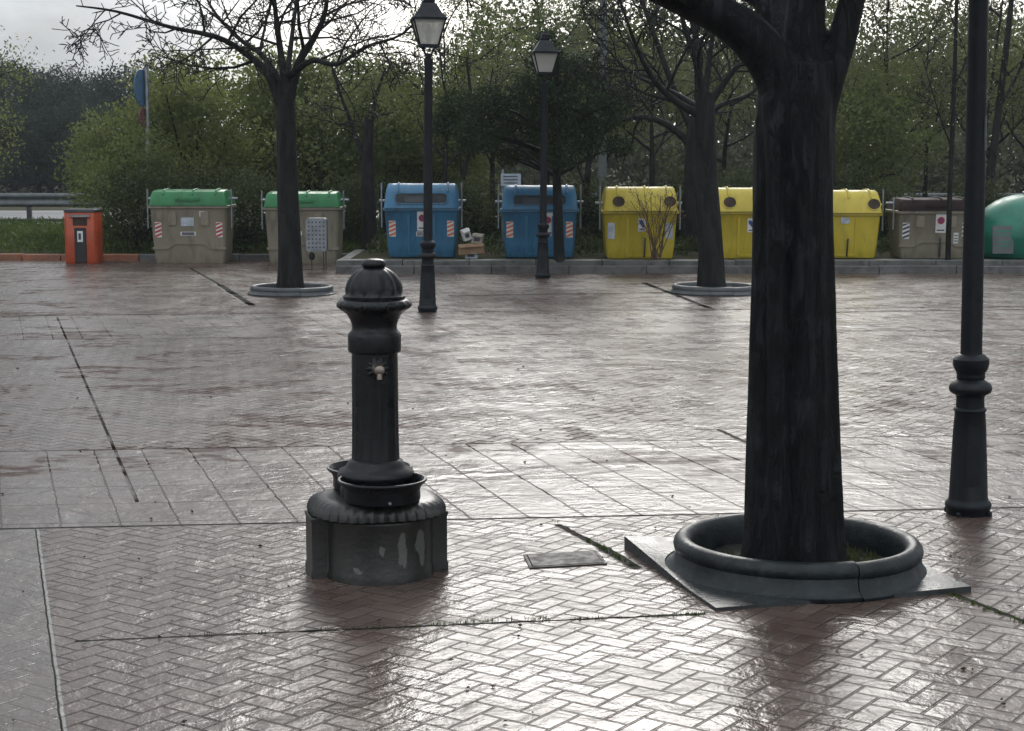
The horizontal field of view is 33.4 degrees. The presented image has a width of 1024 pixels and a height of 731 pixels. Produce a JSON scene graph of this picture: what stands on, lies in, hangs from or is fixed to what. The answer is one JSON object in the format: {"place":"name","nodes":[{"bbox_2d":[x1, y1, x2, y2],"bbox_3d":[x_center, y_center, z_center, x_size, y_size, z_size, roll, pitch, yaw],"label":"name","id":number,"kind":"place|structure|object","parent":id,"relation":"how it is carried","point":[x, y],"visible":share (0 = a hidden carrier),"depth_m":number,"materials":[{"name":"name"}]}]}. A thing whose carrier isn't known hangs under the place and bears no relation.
{"place":"outdoors","nodes":[
{"label":"outdoors","id":0,"kind":"place"},
{"bbox_2d":[0,216,385,253],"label":"grass verge","id":1,"kind":"object","parent":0,"point":[122,252],"depth_m":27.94,"materials":[{"name":"plant"}]},
{"bbox_2d":[0,25,69,184],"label":"young tree","id":2,"kind":"object","parent":1,"relation":"on","point":[10,79],"visible":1,"depth_m":29.65,"materials":[{"name":"green plant"}]},
{"bbox_2d":[54,116,190,245],"bbox_3d":[-6.556,-3.087,28.948,2.319,2.286,2.517,0,7,0],"label":"shrub","id":3,"kind":"object","parent":1,"relation":"on","point":[97,173],"visible":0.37,"depth_m":28.64,"materials":[{"name":"green plant"}]},
{"bbox_2d":[77,162,188,251],"bbox_3d":[-6.139,-2.576,27.924,2.002,1.496,1.467,0,7,0],"label":"blossom shrub","id":4,"kind":"object","parent":1,"relation":"on","point":[130,230],"visible":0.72,"depth_m":27.82,"materials":[{"name":"green plant"}]},
{"bbox_2d":[52,82,217,190],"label":"broadleaf tree","id":5,"kind":"object","parent":1,"relation":"on","point":[92,136],"visible":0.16,"depth_m":31.96,"materials":[{"name":"green plant"}]},
{"bbox_2d":[103,161,177,249],"bbox_3d":[-6.106,-2.653,28.494,1.513,1.521,1.603,2,7,15],"label":"shrub","id":6,"kind":"object","parent":1,"relation":"on","point":[118,181],"visible":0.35,"depth_m":28.18,"materials":[{"name":"green plant"}]},
{"bbox_2d":[133,67,149,161],"bbox_3d":[-6.289,-3.565,29.307,0.101,3.076,0.640,1,7,11],"label":"road sign","id":7,"kind":"object","parent":1,"relation":"on","point":[141,87],"visible":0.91,"depth_m":29.19,"materials":[{"name":"metal"}]},
{"bbox_2d":[88,44,309,203],"bbox_3d":[-5.870,-4.042,31.231,4.036,3.658,3.649,2,7,15],"label":"broadleaf tree","id":8,"kind":"object","parent":1,"relation":"on","point":[195,111],"visible":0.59,"depth_m":30.56,"materials":[{"name":"green plant"}]},
{"bbox_2d":[154,155,243,246],"bbox_3d":[-5.279,-2.742,28.867,1.697,1.611,1.602,4,8,31],"label":"shrub","id":9,"kind":"object","parent":1,"relation":"on","point":[199,179],"visible":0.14,"depth_m":28.57,"materials":[{"name":"green plant"}]},
{"bbox_2d":[194,151,276,252],"bbox_3d":[-4.382,-2.665,27.907,2.087,1.680,1.342,0,7,0],"label":"blossom shrub","id":10,"kind":"object","parent":1,"relation":"on","point":[249,215],"visible":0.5,"depth_m":27.83,"materials":[{"name":"green plant"}]},
{"bbox_2d":[144,37,349,212],"bbox_3d":[-4.858,-4.385,33.155,4.278,3.877,3.868,6,9,40],"label":"broadleaf tree","id":11,"kind":"object","parent":1,"relation":"on","point":[248,71],"visible":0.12,"depth_m":32.16,"materials":[{"name":"green plant"}]},
{"bbox_2d":[227,166,276,249],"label":"shrub","id":12,"kind":"object","parent":1,"relation":"on","point":[261,177],"visible":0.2,"depth_m":28.32,"materials":[{"name":"green plant"}]},
{"bbox_2d":[222,39,440,191],"bbox_3d":[-3.517,-4.340,32.749,3.808,3.884,4.360,-7,10,-43],"label":"broadleaf tree","id":13,"kind":"object","parent":1,"relation":"on","point":[350,158],"visible":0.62,"depth_m":32.01,"materials":[{"name":"green plant"}]},
{"bbox_2d":[311,169,393,244],"bbox_3d":[-2.668,-2.673,28.895,1.335,1.342,1.414,-4,8,-28],"label":"shrub","id":14,"kind":"object","parent":1,"relation":"on","point":[353,217],"visible":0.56,"depth_m":28.75,"materials":[{"name":"green plant"}]},
{"bbox_2d":[307,38,487,233],"bbox_3d":[-2.597,-4.586,34.334,4.317,3.846,3.771,-4,8,-28],"label":"broadleaf tree","id":15,"kind":"object","parent":1,"relation":"on","point":[398,173],"visible":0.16,"depth_m":33.78,"materials":[{"name":"green plant"}]},
{"bbox_2d":[0,210,499,217],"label":"road","id":16,"kind":"structure","parent":0,"point":[35,213],"depth_m":47.69,"materials":[{"name":"grey asphalt"}]},
{"bbox_2d":[0,261,1023,730],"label":"plaza paving","id":17,"kind":"structure","parent":0,"point":[238,455],"depth_m":8.15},
{"bbox_2d":[0,253,139,260],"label":"terracotta kerb","id":18,"kind":"structure","parent":17,"relation":"on","point":[53,257],"depth_m":27.20,"materials":[{"name":"concrete"}]},
{"bbox_2d":[63,208,102,263],"bbox_3d":[-6.665,-2.017,26.574,0.517,0.837,0.500,0,7,0],"label":"litter bin","id":19,"kind":"object","parent":17,"relation":"on","point":[83,236],"visible":1,"depth_m":26.38,"materials":[{"name":"orange paint"}]},
{"bbox_2d":[146,188,237,262],"bbox_3d":[-4.987,-2.196,26.716,1.404,1.158,0.915,0,7,0],"label":"waste container","id":20,"kind":"object","parent":17,"relation":"on","point":[195,225],"visible":1,"depth_m":26.36,"materials":[{"name":"beige plastic"}]},
{"bbox_2d":[247,283,335,296],"bbox_3d":[-2.659,-0.904,20.627,1.060,0.136,1.060,0,7,0],"label":"planter ring","id":21,"kind":"object","parent":17,"relation":"on","point":[307,290],"visible":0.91,"depth_m":20.24,"materials":[{"name":"concrete"}]},
{"bbox_2d":[54,0,486,287],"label":"tree","id":22,"kind":"object","parent":21,"relation":"in","point":[283,84],"visible":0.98,"depth_m":20.39,"materials":[{"name":"brown plant"}]},
{"bbox_2d":[261,190,348,262],"bbox_3d":[-3.234,-2.181,26.718,1.374,1.128,0.915,0,7,0],"label":"waste container","id":23,"kind":"object","parent":17,"relation":"on","point":[330,206],"visible":0.71,"depth_m":26.35,"materials":[{"name":"beige plastic"}]},
{"bbox_2d":[306,218,327,270],"bbox_3d":[-2.822,-1.749,24.736,0.297,0.773,0.193,0,7,0],"label":"perforated bin","id":24,"kind":"object","parent":17,"relation":"on","point":[316,234],"visible":1,"depth_m":24.63,"materials":[{"name":"metal"}]},
{"bbox_2d":[340,249,364,258],"bbox_3d":[-2.428,-1.600,26.002,0.161,0.190,2.713,0,7,0],"label":"kerb return","id":25,"kind":"object","parent":17,"relation":"on","point":[353,254],"visible":0.36,"depth_m":25.90,"materials":[{"name":"concrete"}]},
{"bbox_2d":[305,258,447,585],"bbox_3d":[-0.544,0.205,6.794,0.552,1.260,0.628,-2,7,-15],"label":"drinking fountain","id":26,"kind":"object","parent":17,"relation":"on","point":[377,514],"visible":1,"depth_m":6.67,"materials":[{"name":"paint"}]},
{"bbox_2d":[410,0,447,312],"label":"street lamp","id":27,"kind":"object","parent":17,"relation":"on","point":[429,18],"visible":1,"depth_m":17.98,"materials":[{"name":"metal"}]},
{"bbox_2d":[424,281,429,298],"bbox_3d":[-0.900,-0.803,18.130,0.065,0.191,0.025,0,7,0],"label":"access door","id":28,"kind":"structure","parent":27,"relation":"in","point":[426,283],"depth_m":18.13,"materials":[{"name":"paint"}]},
{"bbox_2d":[0,282,1011,729],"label":"leaf litter","id":29,"kind":"object","parent":17,"relation":"on","point":[398,622],"visible":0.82,"depth_m":6.26,"materials":[{"name":"brown plant"}]},
{"bbox_2d":[530,28,559,278],"bbox_3d":[0.429,-2.848,23.071,0.362,3.359,0.362,0,7,-7],"label":"street lamp","id":30,"kind":"object","parent":17,"relation":"on","point":[544,53],"visible":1,"depth_m":23.02,"materials":[{"name":"metal"}]},
{"bbox_2d":[541,254,544,267],"bbox_3d":[0.420,-1.417,23.166,0.064,0.188,0.025,0,7,0],"label":"access door","id":31,"kind":"structure","parent":30,"relation":"in","point":[542,255],"depth_m":23.16,"materials":[{"name":"paint"}]},
{"bbox_2d":[523,550,606,568],"bbox_3d":[0.213,0.796,7.029,0.346,0.007,0.234,-2,7,-13],"label":"access cover","id":32,"kind":"object","parent":17,"relation":"on","point":[565,559],"visible":1,"depth_m":7.01,"materials":[{"name":"metal"}]},
{"bbox_2d":[189,275,1023,635],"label":"pavement weeds","id":33,"kind":"object","parent":17,"relation":"on","point":[609,617],"visible":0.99,"depth_m":6.19,"materials":[{"name":"green plant"}]},
{"bbox_2d":[336,259,1023,272],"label":"raised kerb","id":34,"kind":"structure","parent":17,"relation":"on","point":[682,266],"depth_m":24.26,"materials":[{"name":"concrete"}]},
{"bbox_2d":[433,29,637,261],"bbox_3d":[0.287,-3.114,24.096,3.029,3.313,2.320,0,7,0],"label":"pine tree","id":35,"kind":"object","parent":34,"relation":"on","point":[531,122],"visible":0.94,"depth_m":23.78,"materials":[{"name":"green plant"}]},
{"bbox_2d":[621,182,684,259],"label":"twiggy bush","id":36,"kind":"object","parent":34,"relation":"on","point":[654,253],"visible":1,"depth_m":24.35,"materials":[{"name":"brown plant"}]},
{"bbox_2d":[906,0,1008,259],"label":"tree","id":37,"kind":"object","parent":34,"relation":"on","point":[955,79],"visible":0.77,"depth_m":24.15,"materials":[{"name":"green plant"}]},
{"bbox_2d":[669,281,750,295],"bbox_3d":[2.464,-0.922,20.775,1.100,0.136,1.100,0,7,0],"label":"planter ring","id":38,"kind":"object","parent":17,"relation":"on","point":[729,289],"visible":0.8,"depth_m":20.35,"materials":[{"name":"concrete"}]},
{"bbox_2d":[564,0,755,286],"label":"tree","id":39,"kind":"object","parent":38,"relation":"in","point":[711,267],"visible":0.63,"depth_m":20.53,"materials":[{"name":"brown plant"}]},
{"bbox_2d":[624,513,970,610],"bbox_3d":[1.132,0.766,6.859,1.072,0.170,1.069,-2,7,-15],"label":"planter ring","id":40,"kind":"object","parent":17,"relation":"on","point":[695,559],"visible":0.84,"depth_m":6.50,"materials":[{"name":"concrete"}]},
{"bbox_2d":[466,0,864,561],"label":"tree","id":41,"kind":"object","parent":40,"relation":"in","point":[795,56],"visible":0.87,"depth_m":6.53,"materials":[{"name":"brown plant"}]},
{"bbox_2d":[727,542,880,561],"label":"planter grass","id":42,"kind":"structure","parent":40,"relation":"in","point":[856,557],"depth_m":6.96,"materials":[{"name":"green plant"}]},
{"bbox_2d":[944,0,991,517],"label":"street lamp","id":43,"kind":"object","parent":17,"relation":"on","point":[970,387],"visible":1,"depth_m":7.79,"materials":[{"name":"metal"}]},
{"bbox_2d":[966,446,979,486],"bbox_3d":[2.119,0.462,7.841,0.064,0.188,0.024,0,7,0],"label":"access door","id":44,"kind":"structure","parent":43,"relation":"in","point":[973,452],"depth_m":7.84,"materials":[{"name":"paint"}]},
{"bbox_2d":[0,176,1023,209],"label":"bank","id":45,"kind":"structure","parent":0,"point":[33,208],"depth_m":75.68,"materials":[{"name":"green plant"}]},
{"bbox_2d":[0,65,18,112],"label":"holm oak","id":46,"kind":"object","parent":45,"relation":"on","point":[3,88],"visible":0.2,"depth_m":73.17,"materials":[{"name":"green plant"}]},
{"bbox_2d":[0,96,32,192],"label":"holm oak","id":47,"kind":"object","parent":45,"relation":"on","point":[4,145],"visible":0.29,"depth_m":65.02,"materials":[{"name":"green plant"}]},
{"bbox_2d":[0,55,47,190],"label":"holm oak","id":48,"kind":"object","parent":45,"relation":"on","point":[19,70],"visible":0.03,"depth_m":78.42,"materials":[{"name":"green plant"}]},
{"bbox_2d":[0,103,77,192],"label":"holm oak","id":49,"kind":"object","parent":45,"relation":"on","point":[41,155],"visible":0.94,"depth_m":63.04,"materials":[{"name":"green plant"}]},
{"bbox_2d":[0,66,90,192],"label":"holm oak","id":50,"kind":"object","parent":45,"relation":"on","point":[48,94],"visible":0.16,"depth_m":70.56,"materials":[{"name":"green plant"}]},
{"bbox_2d":[24,94,119,192],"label":"holm oak","id":51,"kind":"object","parent":45,"relation":"on","point":[71,109],"visible":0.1,"depth_m":64.81,"materials":[{"name":"green plant"}]},
{"bbox_2d":[35,61,129,188],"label":"holm oak","id":52,"kind":"object","parent":45,"relation":"on","point":[52,70],"visible":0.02,"depth_m":82.15,"materials":[{"name":"green plant"}]},
{"bbox_2d":[65,102,143,178],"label":"holm oak","id":53,"kind":"object","parent":45,"relation":"on","point":[89,115],"visible":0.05,"depth_m":63.89,"materials":[{"name":"green plant"}]},
{"bbox_2d":[67,69,159,141],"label":"holm oak","id":54,"kind":"object","parent":45,"relation":"on","point":[103,94],"visible":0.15,"depth_m":76.06,"materials":[{"name":"green plant"}]},
{"bbox_2d":[71,58,181,132],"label":"holm oak","id":55,"kind":"object","parent":45,"relation":"on","point":[126,70],"visible":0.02,"depth_m":80.07,"materials":[{"name":"green plant"}]},
{"bbox_2d":[298,0,1023,192],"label":"wood","id":56,"kind":"object","parent":45,"relation":"on","point":[741,153],"visible":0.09,"depth_m":54.49,"materials":[{"name":"green plant"}]},
{"bbox_2d":[0,0,1023,156],"label":"sky","id":57,"kind":"structure","parent":0,"point":[36,19],"materials":[{"name":"white"}]},
{"bbox_2d":[352,241,994,260],"bbox_3d":[18.826,-2.424,32.064,42.348,0.001,14.958,0,7,0],"label":"planting bed","id":58,"kind":"object","parent":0,"point":[365,254],"depth_m":25.38,"materials":[{"name":"soil"}]},
{"bbox_2d":[379,182,465,256],"bbox_3d":[-1.334,-2.192,25.518,1.292,1.102,0.920,0,7,0],"label":"waste container","id":59,"kind":"object","parent":58,"relation":"on","point":[403,206],"visible":0.84,"depth_m":25.15,"materials":[{"name":"blue plastic"}]},
{"bbox_2d":[344,63,512,207],"bbox_3d":[-1.831,-4.560,35.614,3.834,3.475,3.466,-3,8,-24],"label":"broadleaf tree","id":60,"kind":"object","parent":58,"relation":"on","point":[439,175],"visible":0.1,"depth_m":35.19,"materials":[{"name":"green plant"}]},
{"bbox_2d":[354,0,540,182],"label":"young tree","id":61,"kind":"object","parent":58,"relation":"on","point":[463,75],"visible":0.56,"depth_m":30.62,"materials":[{"name":"green plant"}]},
{"bbox_2d":[401,10,529,226],"bbox_3d":[-0.897,-3.842,28.083,2.462,4.091,1.851,3,7,20],"label":"tree","id":62,"kind":"object","parent":58,"relation":"on","point":[463,171],"visible":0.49,"depth_m":28.14,"materials":[{"name":"green plant"}]},
{"bbox_2d":[458,243,483,254],"bbox_3d":[-0.600,-1.715,25.103,0.374,0.148,0.370,-4,7,-3],"label":"cardboard box","id":63,"kind":"object","parent":58,"relation":"on","point":[468,249],"visible":1,"depth_m":24.97,"materials":[{"name":"brown cardboard"}]},
{"bbox_2d":[460,228,471,240],"bbox_3d":[-0.668,-1.922,25.070,0.115,0.176,0.170,-22,12,-12],"label":"white carton","id":64,"kind":"object","parent":63,"relation":"on","point":[466,234],"visible":1,"depth_m":25.04,"materials":[{"name":"white cardboard"}]},
{"bbox_2d":[471,233,484,243],"bbox_3d":[-0.502,-1.864,25.084,0.158,0.148,0.250,9,8,5],"label":"grey carton","id":65,"kind":"object","parent":63,"relation":"on","point":[477,238],"visible":1,"depth_m":25.01,"materials":[{"name":"cardboard"}]},
{"bbox_2d":[465,254,477,258],"bbox_3d":[-0.596,-1.630,25.113,0.187,0.109,0.270,0,7,0],"label":"paper carton","id":66,"kind":"object","parent":58,"relation":"on","point":[472,256],"visible":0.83,"depth_m":25.03,"materials":[{"name":"white paper"}]},
{"bbox_2d":[452,171,501,245],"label":"shrub","id":67,"kind":"object","parent":58,"relation":"on","point":[477,219],"visible":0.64,"depth_m":27.95,"materials":[{"name":"green plant"}]},
{"bbox_2d":[400,0,585,216],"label":"young tree","id":68,"kind":"object","parent":58,"relation":"on","point":[490,158],"visible":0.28,"depth_m":33.21,"materials":[{"name":"green plant"}]},
{"bbox_2d":[501,169,520,252],"bbox_3d":[-0.018,-2.391,26.497,0.310,1.290,0.058,0,7,0],"label":"notice plate","id":69,"kind":"object","parent":58,"relation":"on","point":[510,179],"visible":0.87,"depth_m":26.41,"materials":[{"name":"metal"}]},
{"bbox_2d":[495,184,583,256],"bbox_3d":[0.406,-2.169,25.449,1.317,1.074,0.920,0,7,0],"label":"waste container","id":70,"kind":"object","parent":58,"relation":"on","point":[520,210],"visible":0.8,"depth_m":25.07,"materials":[{"name":"blue plastic"}]},
{"bbox_2d":[464,0,618,184],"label":"young tree","id":71,"kind":"object","parent":58,"relation":"on","point":[561,42],"visible":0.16,"depth_m":35.01,"materials":[{"name":"green plant"}]},
{"bbox_2d":[550,173,616,248],"bbox_3d":[1.253,-2.526,27.901,1.282,1.289,1.358,0,7,3],"label":"shrub","id":72,"kind":"object","parent":58,"relation":"on","point":[592,218],"visible":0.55,"depth_m":27.63,"materials":[{"name":"green plant"}]},
{"bbox_2d":[562,82,631,248],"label":"tree","id":73,"kind":"object","parent":58,"relation":"on","point":[587,176],"visible":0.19,"depth_m":27.61,"materials":[{"name":"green plant"}]},
{"bbox_2d":[598,0,606,235],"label":"utility pole","id":74,"kind":"object","parent":58,"relation":"on","point":[602,164],"visible":0.31,"depth_m":29.20,"materials":[{"name":"concrete"}]},
{"bbox_2d":[530,0,692,163],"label":"young tree","id":75,"kind":"object","parent":58,"relation":"on","point":[630,124],"visible":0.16,"depth_m":33.97,"materials":[{"name":"green plant"}]},
{"bbox_2d":[366,214,890,255],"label":"bed grass","id":76,"kind":"structure","parent":58,"relation":"on","point":[579,243],"depth_m":26.43,"materials":[{"name":"green plant"}]},
{"bbox_2d":[595,185,681,257],"bbox_3d":[1.864,-2.127,25.168,1.276,1.058,0.920,0,7,0],"label":"waste container","id":77,"kind":"object","parent":58,"relation":"on","point":[623,233],"visible":0.88,"depth_m":24.80,"materials":[{"name":"yellow plastic"}]},
{"bbox_2d":[570,0,749,186],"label":"young tree","id":78,"kind":"object","parent":58,"relation":"on","point":[652,154],"visible":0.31,"depth_m":32.69,"materials":[{"name":"green plant"}]},
{"bbox_2d":[564,0,756,250],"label":"tree","id":79,"kind":"object","parent":58,"relation":"on","point":[690,218],"visible":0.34,"depth_m":27.00,"materials":[{"name":"brown plant"}]},
{"bbox_2d":[623,0,757,185],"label":"young tree","id":80,"kind":"object","parent":58,"relation":"on","point":[725,144],"visible":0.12,"depth_m":34.19,"materials":[{"name":"green plant"}]},
{"bbox_2d":[655,157,737,246],"bbox_3d":[2.885,-2.633,27.873,1.603,1.521,1.513,2,7,18],"label":"shrub","id":81,"kind":"object","parent":58,"relation":"on","point":[678,232],"visible":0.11,"depth_m":27.65,"materials":[{"name":"green plant"}]},
{"bbox_2d":[717,164,752,187],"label":"shrub","id":82,"kind":"object","parent":58,"relation":"on","point":[740,180],"visible":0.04,"depth_m":28.80,"materials":[{"name":"green plant"}]},
{"bbox_2d":[718,186,752,257],"bbox_3d":[3.482,-2.120,25.169,1.304,1.044,0.920,0,7,0],"label":"waste container","id":83,"kind":"object","parent":58,"relation":"on","point":[736,206],"visible":0.33,"depth_m":24.79,"materials":[{"name":"yellow plastic"}]},
{"bbox_2d":[712,0,879,129],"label":"young tree","id":84,"kind":"object","parent":58,"relation":"on","point":[747,79],"visible":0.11,"depth_m":36.40,"materials":[{"name":"green plant"}]},
{"bbox_2d":[748,0,920,186],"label":"young tree","id":85,"kind":"object","parent":58,"relation":"on","point":[833,7],"visible":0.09,"depth_m":34.37,"materials":[{"name":"green plant"}]},
{"bbox_2d":[833,157,877,189],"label":"shrub","id":86,"kind":"object","parent":58,"relation":"on","point":[841,182],"visible":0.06,"depth_m":28.86,"materials":[{"name":"green plant"}]},
{"bbox_2d":[833,189,883,257],"bbox_3d":[4.834,-2.115,25.288,1.295,1.006,0.920,0,7,0],"label":"waste container","id":87,"kind":"object","parent":58,"relation":"on","point":[857,214],"visible":0.51,"depth_m":24.92,"materials":[{"name":"yellow plastic"}]},
{"bbox_2d":[865,175,910,242],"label":"shrub","id":88,"kind":"object","parent":58,"relation":"on","point":[878,189],"visible":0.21,"depth_m":27.95,"materials":[{"name":"green plant"}]},
{"bbox_2d":[835,61,958,199],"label":"broadleaf tree","id":89,"kind":"object","parent":58,"relation":"on","point":[851,136],"visible":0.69,"depth_m":31.95,"materials":[{"name":"green plant"}]},
{"bbox_2d":[839,0,965,227],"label":"young tree","id":90,"kind":"object","parent":58,"relation":"on","point":[885,53],"visible":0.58,"depth_m":33.16,"materials":[{"name":"green plant"}]},
{"bbox_2d":[885,196,963,257],"bbox_3d":[6.154,-2.046,25.170,1.304,0.896,0.915,0,7,0],"label":"waste container","id":91,"kind":"object","parent":58,"relation":"on","point":[917,227],"visible":0.8,"depth_m":24.82,"materials":[{"name":"beige plastic"}]},
{"bbox_2d":[850,0,1020,196],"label":"young tree","id":92,"kind":"object","parent":58,"relation":"on","point":[925,186],"visible":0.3,"depth_m":35.13,"materials":[{"name":"green plant"}]},
{"bbox_2d":[908,0,1023,150],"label":"young tree","id":93,"kind":"object","parent":58,"relation":"on","point":[995,39],"visible":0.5,"depth_m":32.95,"materials":[{"name":"green plant"}]},
{"bbox_2d":[930,0,1023,148],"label":"young tree","id":94,"kind":"object","parent":58,"relation":"on","point":[1022,97],"visible":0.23,"depth_m":34.59,"materials":[{"name":"green plant"}]},
{"bbox_2d":[935,171,1019,207],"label":"shrub","id":95,"kind":"object","parent":58,"relation":"on","point":[987,192],"visible":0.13,"depth_m":27.62,"materials":[{"name":"green plant"}]},
{"bbox_2d":[941,0,1023,199],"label":"tree","id":96,"kind":"object","parent":58,"relation":"on","point":[1001,99],"visible":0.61,"depth_m":28.60,"materials":[{"name":"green plant"}]},
{"bbox_2d":[988,10,1023,139],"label":"young tree","id":97,"kind":"object","parent":58,"relation":"on","point":[1015,72],"visible":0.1,"depth_m":35.59,"materials":[{"name":"green plant"}]},
{"bbox_2d":[495,162,1018,264],"bbox_3d":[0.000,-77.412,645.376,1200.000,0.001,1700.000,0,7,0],"label":"terrain","id":98,"kind":"structure","parent":0,"point":[631,173],"depth_m":187.91,"materials":[{"name":"green plant"}]},
{"bbox_2d":[139,253,348,260],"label":"side kerb","id":99,"kind":"structure","parent":98,"relation":"on","point":[235,257],"depth_m":27.19,"materials":[{"name":"concrete"}]},
{"bbox_2d":[295,27,411,249],"bbox_3d":[-2.605,-3.541,27.404,1.980,3.743,1.258,1,7,9],"label":"tree","id":100,"kind":"object","parent":98,"relation":"on","point":[369,220],"visible":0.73,"depth_m":27.33,"materials":[{"name":"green plant"}]},
{"bbox_2d":[0,192,1021,223],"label":"guard rail","id":101,"kind":"object","parent":98,"relation":"on","point":[28,200],"visible":0.11,"depth_m":38.80,"materials":[{"name":"metal"}]},
{"bbox_2d":[984,191,1023,258],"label":"bottle bank","id":102,"kind":"structure","parent":0,"point":[1004,230],"depth_m":24.62,"materials":[{"name":"green plastic"}]}
]}

